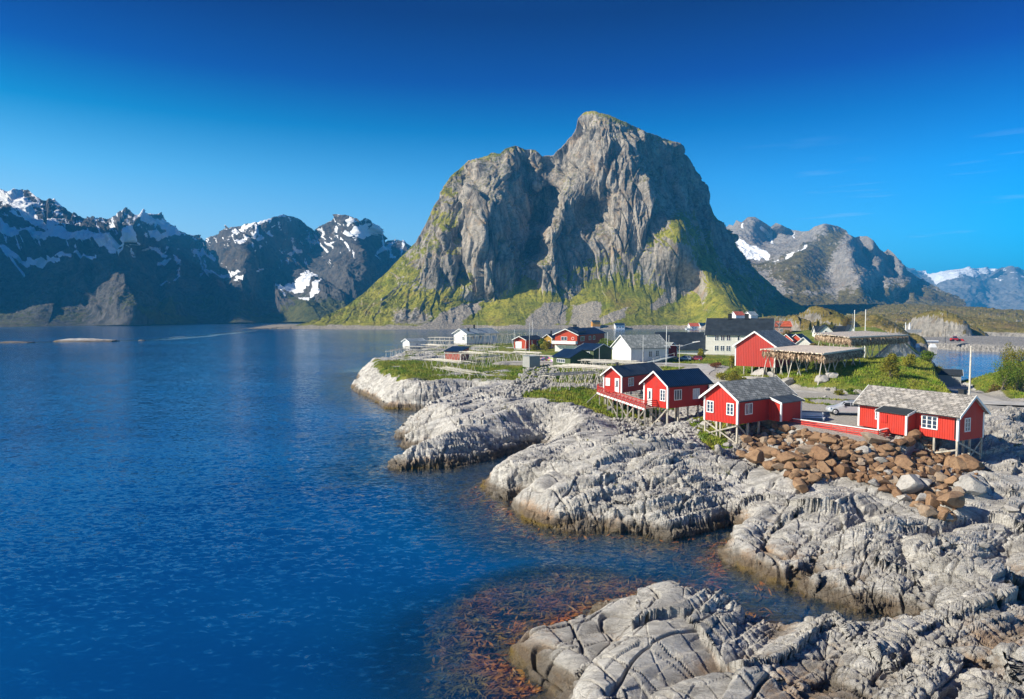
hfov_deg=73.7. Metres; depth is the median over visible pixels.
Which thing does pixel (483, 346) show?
drying rack
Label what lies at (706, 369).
village road
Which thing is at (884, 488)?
boulder
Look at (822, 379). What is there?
boulder
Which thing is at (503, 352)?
drying rack
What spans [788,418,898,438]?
red fence
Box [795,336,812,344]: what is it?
white cottage
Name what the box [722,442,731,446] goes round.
boulder
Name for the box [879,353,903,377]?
shrub
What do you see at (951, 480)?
boulder
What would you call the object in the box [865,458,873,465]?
boulder
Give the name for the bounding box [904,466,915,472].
boulder
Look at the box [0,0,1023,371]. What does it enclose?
sky
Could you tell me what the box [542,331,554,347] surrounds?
yellow house
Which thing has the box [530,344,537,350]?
shrub
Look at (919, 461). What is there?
boulder
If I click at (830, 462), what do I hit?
boulder
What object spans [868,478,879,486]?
boulder
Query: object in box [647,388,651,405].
door
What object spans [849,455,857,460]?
boulder
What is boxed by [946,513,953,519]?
boulder
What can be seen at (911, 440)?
boulder
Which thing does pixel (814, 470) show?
boulder
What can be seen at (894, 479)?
boulder
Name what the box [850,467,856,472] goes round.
boulder
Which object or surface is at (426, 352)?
drying rack
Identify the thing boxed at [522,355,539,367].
grey shed
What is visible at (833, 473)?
boulder
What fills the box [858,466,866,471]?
boulder
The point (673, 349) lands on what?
red shed
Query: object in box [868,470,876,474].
boulder
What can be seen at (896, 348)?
harbour shed
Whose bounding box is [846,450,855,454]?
boulder
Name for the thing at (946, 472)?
boulder
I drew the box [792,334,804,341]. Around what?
red boathouse
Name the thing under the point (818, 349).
full drying rack
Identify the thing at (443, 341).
drying rack
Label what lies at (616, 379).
door
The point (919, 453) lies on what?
boulder
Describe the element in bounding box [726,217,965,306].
mountain
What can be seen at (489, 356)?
drying rack
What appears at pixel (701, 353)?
shrub
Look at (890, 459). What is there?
boulder
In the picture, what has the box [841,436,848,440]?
boulder
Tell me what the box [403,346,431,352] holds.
drying rack
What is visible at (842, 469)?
boulder
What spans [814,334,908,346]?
drying fish
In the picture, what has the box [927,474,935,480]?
boulder
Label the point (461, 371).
drying rack
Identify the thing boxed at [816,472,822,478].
boulder
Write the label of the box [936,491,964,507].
boulder
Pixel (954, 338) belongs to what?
wheel loader
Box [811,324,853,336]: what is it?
white villa
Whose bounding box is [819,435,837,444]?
boulder
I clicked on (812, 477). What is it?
boulder
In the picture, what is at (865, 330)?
mast
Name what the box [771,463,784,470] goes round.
boulder
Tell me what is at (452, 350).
red hut
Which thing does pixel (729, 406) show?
window
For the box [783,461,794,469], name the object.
boulder
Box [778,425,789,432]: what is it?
boulder
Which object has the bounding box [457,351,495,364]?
drying rack
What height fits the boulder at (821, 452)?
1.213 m
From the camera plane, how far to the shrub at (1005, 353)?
112.25 m
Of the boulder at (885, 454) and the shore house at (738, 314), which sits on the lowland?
the shore house at (738, 314)
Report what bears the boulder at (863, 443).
on the rubble at (860, 480)
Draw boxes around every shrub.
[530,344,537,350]
[697,349,705,358]
[708,362,721,367]
[714,372,726,379]
[721,371,740,380]
[728,355,734,367]
[819,323,837,328]
[833,389,844,394]
[844,388,858,394]
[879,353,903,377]
[900,353,915,367]
[919,350,936,361]
[934,366,943,373]
[983,359,1023,389]
[986,383,1000,391]
[988,359,1023,391]
[993,341,1015,374]
[996,346,1023,390]
[1000,372,1021,389]
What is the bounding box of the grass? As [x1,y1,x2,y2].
[372,356,1023,448]
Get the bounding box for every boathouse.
[591,320,599,328]
[784,334,796,342]
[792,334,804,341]
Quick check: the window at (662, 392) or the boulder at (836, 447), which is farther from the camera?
the window at (662, 392)
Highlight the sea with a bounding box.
[0,322,1021,698]
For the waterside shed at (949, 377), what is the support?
on the rocky peninsula
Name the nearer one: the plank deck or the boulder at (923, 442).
the boulder at (923, 442)
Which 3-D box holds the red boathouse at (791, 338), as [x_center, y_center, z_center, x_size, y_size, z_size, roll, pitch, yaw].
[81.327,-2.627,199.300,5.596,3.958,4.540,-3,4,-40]
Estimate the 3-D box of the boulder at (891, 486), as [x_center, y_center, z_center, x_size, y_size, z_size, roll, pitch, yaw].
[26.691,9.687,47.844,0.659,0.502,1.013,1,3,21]
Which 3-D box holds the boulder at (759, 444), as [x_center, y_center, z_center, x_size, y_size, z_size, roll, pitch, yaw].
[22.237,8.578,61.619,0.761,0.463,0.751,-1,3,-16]
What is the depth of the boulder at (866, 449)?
54.23 m
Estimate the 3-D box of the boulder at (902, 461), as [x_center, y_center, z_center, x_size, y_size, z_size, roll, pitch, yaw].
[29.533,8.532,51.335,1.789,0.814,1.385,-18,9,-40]
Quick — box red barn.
[732,330,795,373]
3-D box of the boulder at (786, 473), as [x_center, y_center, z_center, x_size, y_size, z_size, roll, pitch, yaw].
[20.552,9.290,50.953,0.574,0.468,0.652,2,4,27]
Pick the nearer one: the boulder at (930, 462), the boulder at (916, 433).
the boulder at (930, 462)
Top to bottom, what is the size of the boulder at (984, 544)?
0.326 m
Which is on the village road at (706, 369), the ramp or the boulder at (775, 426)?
the ramp
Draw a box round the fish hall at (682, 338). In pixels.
[655,332,705,354]
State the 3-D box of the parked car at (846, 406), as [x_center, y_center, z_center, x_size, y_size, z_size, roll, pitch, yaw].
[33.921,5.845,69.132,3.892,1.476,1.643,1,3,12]
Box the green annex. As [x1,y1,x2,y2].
[551,349,594,367]
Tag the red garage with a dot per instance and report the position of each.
(521, 342)
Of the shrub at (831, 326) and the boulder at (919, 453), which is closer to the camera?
the boulder at (919, 453)
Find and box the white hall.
[452,324,498,344]
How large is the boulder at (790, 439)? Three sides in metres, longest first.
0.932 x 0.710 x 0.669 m
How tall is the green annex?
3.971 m
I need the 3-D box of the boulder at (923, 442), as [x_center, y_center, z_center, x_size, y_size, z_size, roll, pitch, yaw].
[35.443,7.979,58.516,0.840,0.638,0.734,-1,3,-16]
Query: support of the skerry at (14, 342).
in the sea
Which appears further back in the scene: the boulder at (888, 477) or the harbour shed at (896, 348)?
the harbour shed at (896, 348)
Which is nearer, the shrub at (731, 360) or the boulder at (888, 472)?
the boulder at (888, 472)
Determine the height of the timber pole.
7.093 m
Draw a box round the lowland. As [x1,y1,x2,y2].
[760,303,1023,365]
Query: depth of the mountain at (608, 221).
663.99 m
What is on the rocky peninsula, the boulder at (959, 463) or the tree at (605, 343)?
the tree at (605, 343)
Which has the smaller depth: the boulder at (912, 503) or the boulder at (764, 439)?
the boulder at (912, 503)
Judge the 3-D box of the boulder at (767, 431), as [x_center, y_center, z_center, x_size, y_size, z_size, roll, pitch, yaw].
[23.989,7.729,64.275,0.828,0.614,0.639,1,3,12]
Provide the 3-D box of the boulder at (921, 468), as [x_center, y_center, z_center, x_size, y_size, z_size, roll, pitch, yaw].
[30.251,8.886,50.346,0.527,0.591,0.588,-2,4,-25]
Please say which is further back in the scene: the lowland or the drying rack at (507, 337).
the lowland
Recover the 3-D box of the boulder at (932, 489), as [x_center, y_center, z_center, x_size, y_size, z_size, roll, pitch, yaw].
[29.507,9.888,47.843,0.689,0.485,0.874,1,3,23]
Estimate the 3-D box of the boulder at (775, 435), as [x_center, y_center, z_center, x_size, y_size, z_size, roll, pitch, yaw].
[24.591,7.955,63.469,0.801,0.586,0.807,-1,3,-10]
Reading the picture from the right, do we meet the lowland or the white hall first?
the lowland
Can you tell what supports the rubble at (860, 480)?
on the rocky peninsula
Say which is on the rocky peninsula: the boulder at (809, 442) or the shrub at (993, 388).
the shrub at (993, 388)
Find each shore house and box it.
[613,323,624,328]
[687,323,699,328]
[731,311,744,317]
[744,311,758,317]
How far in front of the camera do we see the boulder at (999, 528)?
41.77 m
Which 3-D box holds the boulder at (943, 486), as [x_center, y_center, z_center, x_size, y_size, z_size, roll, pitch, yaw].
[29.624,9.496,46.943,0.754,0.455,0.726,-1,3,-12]
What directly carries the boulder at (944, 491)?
on the rocky peninsula
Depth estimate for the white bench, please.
66.39 m
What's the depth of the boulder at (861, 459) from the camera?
52.78 m
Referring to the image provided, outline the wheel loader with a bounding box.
[950,336,963,341]
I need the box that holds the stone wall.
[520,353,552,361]
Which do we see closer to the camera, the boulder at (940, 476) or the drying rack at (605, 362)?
the boulder at (940, 476)
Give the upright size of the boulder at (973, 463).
1.553 m
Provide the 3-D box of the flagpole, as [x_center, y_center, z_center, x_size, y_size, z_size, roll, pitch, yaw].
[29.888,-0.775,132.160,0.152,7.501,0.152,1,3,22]
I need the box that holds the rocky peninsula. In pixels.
[332,327,1023,698]
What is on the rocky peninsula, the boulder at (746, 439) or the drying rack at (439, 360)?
the drying rack at (439, 360)
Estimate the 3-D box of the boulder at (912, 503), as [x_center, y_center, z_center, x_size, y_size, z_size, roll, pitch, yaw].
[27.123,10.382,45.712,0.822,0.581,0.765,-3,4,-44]
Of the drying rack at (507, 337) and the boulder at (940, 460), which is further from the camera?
the drying rack at (507, 337)
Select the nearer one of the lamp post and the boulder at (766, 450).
the boulder at (766, 450)
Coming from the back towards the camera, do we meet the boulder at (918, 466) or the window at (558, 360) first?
the window at (558, 360)
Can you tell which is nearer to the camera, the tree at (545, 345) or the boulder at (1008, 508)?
the boulder at (1008, 508)
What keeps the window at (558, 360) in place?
in the green annex
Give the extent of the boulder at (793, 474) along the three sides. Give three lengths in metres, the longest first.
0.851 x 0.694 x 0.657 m
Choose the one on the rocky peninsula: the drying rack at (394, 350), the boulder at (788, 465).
the drying rack at (394, 350)
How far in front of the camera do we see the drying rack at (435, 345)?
192.63 m
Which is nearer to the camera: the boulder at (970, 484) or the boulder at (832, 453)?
the boulder at (970, 484)
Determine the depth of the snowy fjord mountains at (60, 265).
1043.30 m
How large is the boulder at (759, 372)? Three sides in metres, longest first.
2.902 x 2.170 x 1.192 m
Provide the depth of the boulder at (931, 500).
45.32 m
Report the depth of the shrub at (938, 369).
103.79 m
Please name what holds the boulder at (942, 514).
on the rubble at (860, 480)
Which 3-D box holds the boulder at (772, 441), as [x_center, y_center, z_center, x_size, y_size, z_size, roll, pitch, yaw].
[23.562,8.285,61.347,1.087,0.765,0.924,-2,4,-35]
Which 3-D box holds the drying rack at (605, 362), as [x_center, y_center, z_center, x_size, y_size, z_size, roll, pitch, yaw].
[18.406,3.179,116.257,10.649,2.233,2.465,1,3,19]
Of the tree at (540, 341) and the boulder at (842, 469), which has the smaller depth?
the boulder at (842, 469)
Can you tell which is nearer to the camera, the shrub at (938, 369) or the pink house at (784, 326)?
the shrub at (938, 369)
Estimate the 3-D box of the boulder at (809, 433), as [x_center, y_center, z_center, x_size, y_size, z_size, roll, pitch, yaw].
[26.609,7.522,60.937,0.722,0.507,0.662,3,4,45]
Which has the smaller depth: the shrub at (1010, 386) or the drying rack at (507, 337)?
the shrub at (1010, 386)
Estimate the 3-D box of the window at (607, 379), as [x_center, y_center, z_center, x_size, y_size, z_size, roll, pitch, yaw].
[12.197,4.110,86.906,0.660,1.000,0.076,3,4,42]
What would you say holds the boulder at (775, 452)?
on the rubble at (860, 480)
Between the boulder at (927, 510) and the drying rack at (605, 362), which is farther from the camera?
the drying rack at (605, 362)
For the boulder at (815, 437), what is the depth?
59.56 m
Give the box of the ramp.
[648,353,675,361]
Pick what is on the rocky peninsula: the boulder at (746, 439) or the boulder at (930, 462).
the boulder at (930, 462)
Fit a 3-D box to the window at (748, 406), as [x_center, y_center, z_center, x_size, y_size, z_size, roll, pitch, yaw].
[21.907,5.489,63.144,1.100,1.050,0.076,-2,4,-36]
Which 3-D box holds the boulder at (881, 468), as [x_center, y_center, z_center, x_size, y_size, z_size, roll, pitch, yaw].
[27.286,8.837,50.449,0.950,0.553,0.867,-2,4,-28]
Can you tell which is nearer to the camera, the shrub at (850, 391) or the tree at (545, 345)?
the shrub at (850, 391)
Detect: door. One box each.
[515,341,521,347]
[615,378,618,391]
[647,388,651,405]
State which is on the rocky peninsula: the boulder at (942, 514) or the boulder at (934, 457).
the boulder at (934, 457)
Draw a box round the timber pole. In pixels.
[968,346,971,394]
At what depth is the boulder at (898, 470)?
49.83 m
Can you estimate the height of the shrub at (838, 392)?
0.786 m
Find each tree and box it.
[536,339,543,348]
[540,340,550,350]
[599,338,612,349]
[841,317,852,325]
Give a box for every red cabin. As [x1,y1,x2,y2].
[600,362,661,408]
[639,368,713,425]
[699,376,804,443]
[853,384,990,459]
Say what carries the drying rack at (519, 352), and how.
on the rocky peninsula
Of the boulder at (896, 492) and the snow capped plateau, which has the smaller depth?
the boulder at (896, 492)
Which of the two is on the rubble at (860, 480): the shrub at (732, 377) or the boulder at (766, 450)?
the boulder at (766, 450)
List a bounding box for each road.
[512,361,725,382]
[792,389,1023,404]
[946,386,1001,400]
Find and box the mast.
[864,309,865,357]
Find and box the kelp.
[424,487,779,698]
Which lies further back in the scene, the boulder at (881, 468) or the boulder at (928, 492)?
the boulder at (881, 468)
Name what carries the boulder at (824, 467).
on the rubble at (860, 480)
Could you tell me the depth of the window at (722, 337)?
164.77 m
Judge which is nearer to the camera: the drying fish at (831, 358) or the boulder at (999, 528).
the boulder at (999, 528)
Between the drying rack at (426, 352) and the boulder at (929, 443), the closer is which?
the boulder at (929, 443)
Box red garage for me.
[512,335,543,349]
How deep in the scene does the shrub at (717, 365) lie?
126.16 m
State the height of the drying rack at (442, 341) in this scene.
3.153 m
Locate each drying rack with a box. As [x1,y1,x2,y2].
[385,348,405,355]
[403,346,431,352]
[411,349,443,359]
[420,344,449,351]
[423,358,475,372]
[427,340,455,348]
[428,337,455,347]
[432,366,485,378]
[441,352,475,364]
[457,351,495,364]
[463,333,515,345]
[471,345,499,358]
[474,355,505,367]
[484,332,537,344]
[487,351,520,361]
[514,351,541,360]
[538,371,602,389]
[548,364,606,383]
[562,363,609,382]
[578,359,636,370]
[588,361,644,371]
[760,345,864,384]
[813,331,909,359]
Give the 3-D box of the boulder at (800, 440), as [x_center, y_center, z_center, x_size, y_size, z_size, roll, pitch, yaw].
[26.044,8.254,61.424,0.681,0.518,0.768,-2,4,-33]
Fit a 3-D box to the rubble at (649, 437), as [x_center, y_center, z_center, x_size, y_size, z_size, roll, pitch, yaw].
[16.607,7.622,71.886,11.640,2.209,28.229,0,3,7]
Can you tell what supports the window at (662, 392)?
in the red cabin at (676, 389)
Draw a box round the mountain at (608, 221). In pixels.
[243,111,858,329]
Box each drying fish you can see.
[762,350,864,363]
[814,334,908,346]
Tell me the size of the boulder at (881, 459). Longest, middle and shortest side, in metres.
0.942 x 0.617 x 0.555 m
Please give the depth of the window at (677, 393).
73.29 m
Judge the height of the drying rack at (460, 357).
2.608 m
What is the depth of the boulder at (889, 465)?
50.51 m
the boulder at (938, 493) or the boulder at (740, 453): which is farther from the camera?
the boulder at (740, 453)
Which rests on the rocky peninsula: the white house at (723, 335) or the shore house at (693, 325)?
the white house at (723, 335)
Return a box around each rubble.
[503,363,558,397]
[613,406,718,441]
[747,432,977,520]
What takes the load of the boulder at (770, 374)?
on the rocky peninsula
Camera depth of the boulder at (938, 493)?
45.88 m
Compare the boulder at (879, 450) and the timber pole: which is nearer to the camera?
the boulder at (879, 450)
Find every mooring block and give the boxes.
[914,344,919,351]
[928,344,936,353]
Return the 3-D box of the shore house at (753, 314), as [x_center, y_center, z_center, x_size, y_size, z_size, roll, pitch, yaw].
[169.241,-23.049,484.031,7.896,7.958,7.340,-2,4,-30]
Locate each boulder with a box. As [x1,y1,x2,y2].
[655,421,664,426]
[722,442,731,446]
[735,449,746,457]
[740,435,752,442]
[743,449,764,463]
[750,368,766,375]
[755,426,766,432]
[755,442,762,446]
[756,446,777,458]
[759,436,768,442]
[762,428,770,434]
[762,460,774,470]
[767,372,777,376]
[767,438,780,443]
[771,431,781,437]
[771,449,781,456]
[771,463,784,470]
[772,424,779,429]
[776,451,799,463]
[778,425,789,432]
[781,377,794,385]
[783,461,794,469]
[783,470,791,476]
[786,437,793,442]
[788,470,800,479]
[792,461,805,467]
[792,478,807,492]
[794,433,801,437]
[794,455,807,461]
[795,445,813,453]
[796,438,804,443]
[798,470,806,476]
[803,461,814,467]
[805,431,812,435]
[805,441,813,444]
[805,473,819,481]
[807,432,821,442]
[810,468,819,472]
[811,444,829,460]
[814,375,828,382]
[816,461,830,473]
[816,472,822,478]
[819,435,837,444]
[823,473,829,479]
[825,373,838,378]
[825,457,836,467]
[828,470,837,477]
[829,451,835,456]
[832,463,851,476]
[833,445,841,451]
[835,450,849,459]
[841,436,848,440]
[842,443,850,450]
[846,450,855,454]
[847,473,856,478]
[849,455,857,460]
[849,461,858,467]
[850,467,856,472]
[855,458,865,461]
[855,471,867,480]
[856,445,870,454]
[856,461,864,465]
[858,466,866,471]
[860,432,890,443]
[860,441,867,445]
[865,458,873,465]
[868,452,880,458]
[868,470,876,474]
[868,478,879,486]
[872,462,880,467]
[872,475,890,483]
[873,447,886,452]
[874,457,887,462]
[874,464,887,472]
[878,444,895,451]
[878,452,889,456]
[878,485,889,491]
[883,462,896,468]
[883,469,892,474]
[884,475,891,479]
[886,457,895,462]
[887,484,897,489]
[888,475,898,483]
[891,466,901,470]
[892,488,901,497]
[894,455,914,468]
[896,438,906,445]
[896,468,903,473]
[896,474,924,493]
[896,494,911,500]
[903,429,921,439]
[904,436,915,446]
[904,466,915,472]
[909,501,923,506]
[910,494,917,500]
[912,450,926,457]
[915,458,923,463]
[915,493,925,503]
[916,463,925,469]
[917,472,926,477]
[918,466,925,472]
[918,504,938,516]
[919,478,931,490]
[920,439,927,445]
[923,491,935,496]
[924,494,939,508]
[925,466,935,474]
[926,441,936,448]
[927,458,936,465]
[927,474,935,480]
[928,487,935,492]
[929,455,938,458]
[931,481,940,486]
[932,510,949,519]
[934,458,942,463]
[934,471,947,481]
[936,483,948,489]
[936,491,942,496]
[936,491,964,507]
[937,506,952,512]
[940,489,950,493]
[943,469,950,476]
[944,456,967,470]
[944,474,960,485]
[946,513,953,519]
[947,513,956,522]
[952,486,965,494]
[953,474,986,495]
[956,454,984,472]
[979,541,989,547]
[994,524,1006,532]
[1004,504,1018,511]
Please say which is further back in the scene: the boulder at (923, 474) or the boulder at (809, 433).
the boulder at (809, 433)
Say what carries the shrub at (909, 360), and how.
on the rocky peninsula
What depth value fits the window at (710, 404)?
64.61 m
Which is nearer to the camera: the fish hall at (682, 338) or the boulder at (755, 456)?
the boulder at (755, 456)
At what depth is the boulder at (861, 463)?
52.52 m
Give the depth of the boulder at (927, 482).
48.00 m
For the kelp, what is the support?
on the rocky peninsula
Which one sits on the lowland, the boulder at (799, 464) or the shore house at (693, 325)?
the shore house at (693, 325)
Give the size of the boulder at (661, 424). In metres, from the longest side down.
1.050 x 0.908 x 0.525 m
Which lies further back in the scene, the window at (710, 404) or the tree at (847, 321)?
the tree at (847, 321)
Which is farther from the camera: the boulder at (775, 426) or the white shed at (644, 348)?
the white shed at (644, 348)
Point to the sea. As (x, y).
(206, 514)
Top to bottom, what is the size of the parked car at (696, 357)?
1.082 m
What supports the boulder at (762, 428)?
on the rocky peninsula
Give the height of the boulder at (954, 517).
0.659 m
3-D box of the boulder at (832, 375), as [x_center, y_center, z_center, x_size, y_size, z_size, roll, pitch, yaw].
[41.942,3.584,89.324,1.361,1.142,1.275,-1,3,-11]
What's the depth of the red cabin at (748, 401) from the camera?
64.25 m
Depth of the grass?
95.74 m
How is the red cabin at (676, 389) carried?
on the rocky peninsula
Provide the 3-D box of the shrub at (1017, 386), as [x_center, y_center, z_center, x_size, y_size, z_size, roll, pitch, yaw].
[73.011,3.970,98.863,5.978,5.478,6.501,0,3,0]
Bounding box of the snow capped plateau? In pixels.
[906,266,1023,309]
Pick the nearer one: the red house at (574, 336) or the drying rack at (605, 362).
the drying rack at (605, 362)
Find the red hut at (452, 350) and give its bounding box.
[443,346,469,360]
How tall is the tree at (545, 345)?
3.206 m
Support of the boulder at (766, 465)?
on the rocky peninsula
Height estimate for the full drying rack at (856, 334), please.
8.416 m
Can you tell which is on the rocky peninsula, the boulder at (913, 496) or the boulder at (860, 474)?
the boulder at (860, 474)
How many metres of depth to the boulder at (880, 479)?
48.33 m
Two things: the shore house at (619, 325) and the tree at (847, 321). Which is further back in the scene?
the shore house at (619, 325)
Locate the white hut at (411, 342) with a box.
[401,338,426,348]
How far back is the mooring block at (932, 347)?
244.50 m
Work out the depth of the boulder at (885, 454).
54.24 m
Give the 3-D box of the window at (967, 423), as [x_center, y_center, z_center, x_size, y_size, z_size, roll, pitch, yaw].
[37.476,6.198,56.155,0.800,1.150,0.076,-2,4,-28]
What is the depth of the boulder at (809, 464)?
51.58 m
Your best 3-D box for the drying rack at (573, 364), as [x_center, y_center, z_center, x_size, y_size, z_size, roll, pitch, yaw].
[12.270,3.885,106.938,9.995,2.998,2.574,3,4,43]
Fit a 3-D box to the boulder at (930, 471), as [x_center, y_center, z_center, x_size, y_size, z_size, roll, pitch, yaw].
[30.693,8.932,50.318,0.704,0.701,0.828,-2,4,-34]
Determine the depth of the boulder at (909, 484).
47.31 m
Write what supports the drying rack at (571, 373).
on the rocky peninsula
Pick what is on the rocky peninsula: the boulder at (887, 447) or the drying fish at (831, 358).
the boulder at (887, 447)
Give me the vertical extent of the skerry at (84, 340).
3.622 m
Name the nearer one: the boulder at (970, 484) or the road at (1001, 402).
the boulder at (970, 484)
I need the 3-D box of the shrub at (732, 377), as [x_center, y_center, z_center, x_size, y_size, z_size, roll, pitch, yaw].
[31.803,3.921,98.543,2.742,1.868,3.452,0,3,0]
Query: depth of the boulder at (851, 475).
50.12 m
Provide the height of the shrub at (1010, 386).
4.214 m
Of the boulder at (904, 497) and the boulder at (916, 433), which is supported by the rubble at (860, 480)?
the boulder at (904, 497)
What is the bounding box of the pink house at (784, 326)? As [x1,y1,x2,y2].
[775,321,792,332]
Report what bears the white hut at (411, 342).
on the rocky peninsula
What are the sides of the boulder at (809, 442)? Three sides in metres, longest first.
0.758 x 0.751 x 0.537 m
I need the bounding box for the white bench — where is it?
[801,412,824,420]
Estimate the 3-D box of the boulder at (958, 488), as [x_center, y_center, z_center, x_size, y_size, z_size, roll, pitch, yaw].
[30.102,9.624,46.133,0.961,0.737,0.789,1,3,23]
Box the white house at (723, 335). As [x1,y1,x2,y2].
[704,314,774,355]
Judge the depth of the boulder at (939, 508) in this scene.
43.57 m
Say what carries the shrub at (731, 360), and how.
on the rocky peninsula
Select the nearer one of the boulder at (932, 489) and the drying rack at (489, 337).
the boulder at (932, 489)
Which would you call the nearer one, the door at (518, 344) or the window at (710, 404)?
the window at (710, 404)
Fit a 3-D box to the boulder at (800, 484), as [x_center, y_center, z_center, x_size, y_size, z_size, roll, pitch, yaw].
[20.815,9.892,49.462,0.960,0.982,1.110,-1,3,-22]
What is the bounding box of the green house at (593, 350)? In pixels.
[575,343,612,364]
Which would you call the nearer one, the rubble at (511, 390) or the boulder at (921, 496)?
the boulder at (921, 496)
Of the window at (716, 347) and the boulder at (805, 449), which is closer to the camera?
the boulder at (805, 449)
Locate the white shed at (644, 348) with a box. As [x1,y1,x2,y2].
[610,334,670,361]
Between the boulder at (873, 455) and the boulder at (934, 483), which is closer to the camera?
the boulder at (934, 483)
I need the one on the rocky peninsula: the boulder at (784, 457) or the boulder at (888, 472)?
the boulder at (784, 457)
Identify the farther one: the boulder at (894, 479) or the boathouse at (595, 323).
the boathouse at (595, 323)
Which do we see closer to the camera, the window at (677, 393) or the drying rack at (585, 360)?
the window at (677, 393)
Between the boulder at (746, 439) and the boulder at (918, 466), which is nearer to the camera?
the boulder at (918, 466)
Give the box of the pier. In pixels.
[905,322,921,332]
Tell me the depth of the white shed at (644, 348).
142.44 m
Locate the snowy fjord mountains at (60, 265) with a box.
[0,188,410,326]
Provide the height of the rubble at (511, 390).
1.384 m
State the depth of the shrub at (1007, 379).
95.92 m
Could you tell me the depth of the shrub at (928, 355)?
99.98 m
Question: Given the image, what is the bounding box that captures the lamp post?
[665,341,699,368]
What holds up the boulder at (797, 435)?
on the rocky peninsula
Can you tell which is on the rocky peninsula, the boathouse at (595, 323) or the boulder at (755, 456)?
the boulder at (755, 456)
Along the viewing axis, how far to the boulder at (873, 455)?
53.51 m
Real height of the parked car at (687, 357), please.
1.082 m
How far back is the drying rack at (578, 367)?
105.80 m
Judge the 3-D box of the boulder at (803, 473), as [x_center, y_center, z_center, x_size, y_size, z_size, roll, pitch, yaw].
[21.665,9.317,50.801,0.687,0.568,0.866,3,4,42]
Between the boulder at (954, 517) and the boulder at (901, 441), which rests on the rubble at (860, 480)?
the boulder at (901, 441)
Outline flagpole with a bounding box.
[666,326,666,364]
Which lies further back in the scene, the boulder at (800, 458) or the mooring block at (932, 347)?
the mooring block at (932, 347)
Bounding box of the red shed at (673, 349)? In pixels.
[667,342,678,358]
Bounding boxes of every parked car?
[677,355,691,360]
[692,355,702,360]
[825,399,857,414]
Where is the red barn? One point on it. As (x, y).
(748, 351)
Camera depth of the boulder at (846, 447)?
57.06 m
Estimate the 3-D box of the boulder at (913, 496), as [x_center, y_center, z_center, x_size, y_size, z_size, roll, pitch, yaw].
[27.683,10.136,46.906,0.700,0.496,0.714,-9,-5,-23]
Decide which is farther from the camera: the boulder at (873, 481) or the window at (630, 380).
the window at (630, 380)
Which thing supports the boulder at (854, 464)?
on the rocky peninsula
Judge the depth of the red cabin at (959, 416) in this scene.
58.08 m
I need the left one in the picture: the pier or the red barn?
the red barn
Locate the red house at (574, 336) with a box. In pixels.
[552,325,606,350]
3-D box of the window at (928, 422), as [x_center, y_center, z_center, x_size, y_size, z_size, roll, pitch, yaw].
[35.228,6.148,57.600,0.076,1.120,1.360,-2,4,-28]
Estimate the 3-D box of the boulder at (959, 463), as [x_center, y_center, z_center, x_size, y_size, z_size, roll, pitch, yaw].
[36.203,9.225,55.377,1.997,1.168,1.370,2,4,35]
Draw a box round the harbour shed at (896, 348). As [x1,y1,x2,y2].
[874,344,918,357]
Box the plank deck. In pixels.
[587,383,658,428]
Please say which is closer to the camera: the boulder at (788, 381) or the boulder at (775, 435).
the boulder at (775, 435)
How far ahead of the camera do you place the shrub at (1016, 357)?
106.63 m
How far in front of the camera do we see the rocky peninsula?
41.77 m
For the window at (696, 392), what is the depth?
74.86 m
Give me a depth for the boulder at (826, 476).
50.49 m
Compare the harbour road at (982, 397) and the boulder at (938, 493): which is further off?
the harbour road at (982, 397)
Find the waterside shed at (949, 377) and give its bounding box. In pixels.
[938,369,963,385]
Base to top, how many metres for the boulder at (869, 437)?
0.974 m
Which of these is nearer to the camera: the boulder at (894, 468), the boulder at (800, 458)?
the boulder at (894, 468)
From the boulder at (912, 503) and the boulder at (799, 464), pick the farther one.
the boulder at (799, 464)
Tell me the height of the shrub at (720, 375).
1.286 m
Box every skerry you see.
[0,341,31,342]
[52,338,118,341]
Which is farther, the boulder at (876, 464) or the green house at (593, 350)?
the green house at (593, 350)
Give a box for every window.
[557,358,564,362]
[605,378,609,385]
[628,377,633,386]
[660,389,665,401]
[674,389,681,400]
[693,388,699,398]
[706,400,713,412]
[714,345,718,350]
[720,335,724,340]
[726,403,733,415]
[745,403,752,414]
[921,415,937,429]
[964,418,970,431]
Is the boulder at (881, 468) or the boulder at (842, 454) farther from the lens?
the boulder at (842, 454)
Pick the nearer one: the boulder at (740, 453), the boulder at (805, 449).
the boulder at (805, 449)
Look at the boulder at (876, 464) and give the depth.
51.88 m
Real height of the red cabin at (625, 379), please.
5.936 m
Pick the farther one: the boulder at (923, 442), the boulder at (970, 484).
the boulder at (923, 442)

